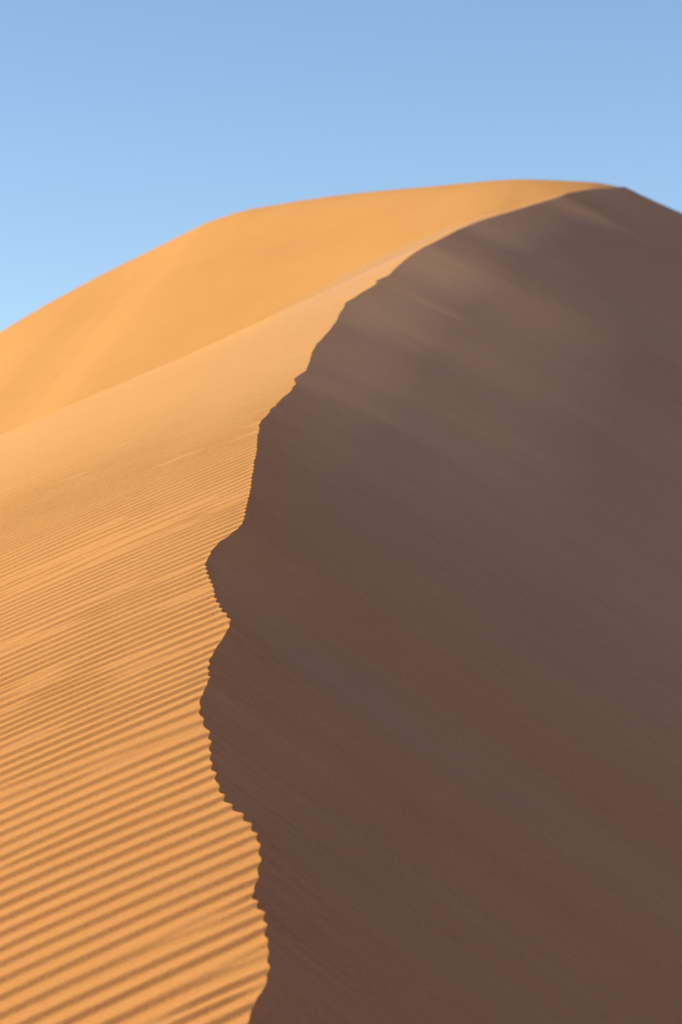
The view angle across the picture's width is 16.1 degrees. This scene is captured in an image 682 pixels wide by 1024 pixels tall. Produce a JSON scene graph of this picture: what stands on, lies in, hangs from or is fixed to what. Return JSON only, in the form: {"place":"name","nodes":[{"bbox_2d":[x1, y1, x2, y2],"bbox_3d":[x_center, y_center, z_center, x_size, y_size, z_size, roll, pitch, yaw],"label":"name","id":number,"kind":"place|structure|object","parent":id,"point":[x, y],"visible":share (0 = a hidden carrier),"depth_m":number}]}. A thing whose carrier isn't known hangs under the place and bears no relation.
{"place":"outdoors","nodes":[
{"label":"outdoors","id":0,"kind":"place"},
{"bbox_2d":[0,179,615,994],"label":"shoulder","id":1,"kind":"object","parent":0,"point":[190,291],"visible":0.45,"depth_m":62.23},
{"bbox_2d":[0,188,642,1023],"bbox_3d":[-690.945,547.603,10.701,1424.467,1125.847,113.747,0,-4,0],"label":"windward slope","id":2,"kind":"structure","parent":0,"point":[130,858],"depth_m":6.22},
{"bbox_2d":[0,0,681,331],"label":"sky","id":3,"kind":"structure","parent":0,"point":[128,128]},
{"bbox_2d":[199,187,681,1023],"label":"lee slope","id":4,"kind":"structure","parent":0,"point":[441,707],"depth_m":7.68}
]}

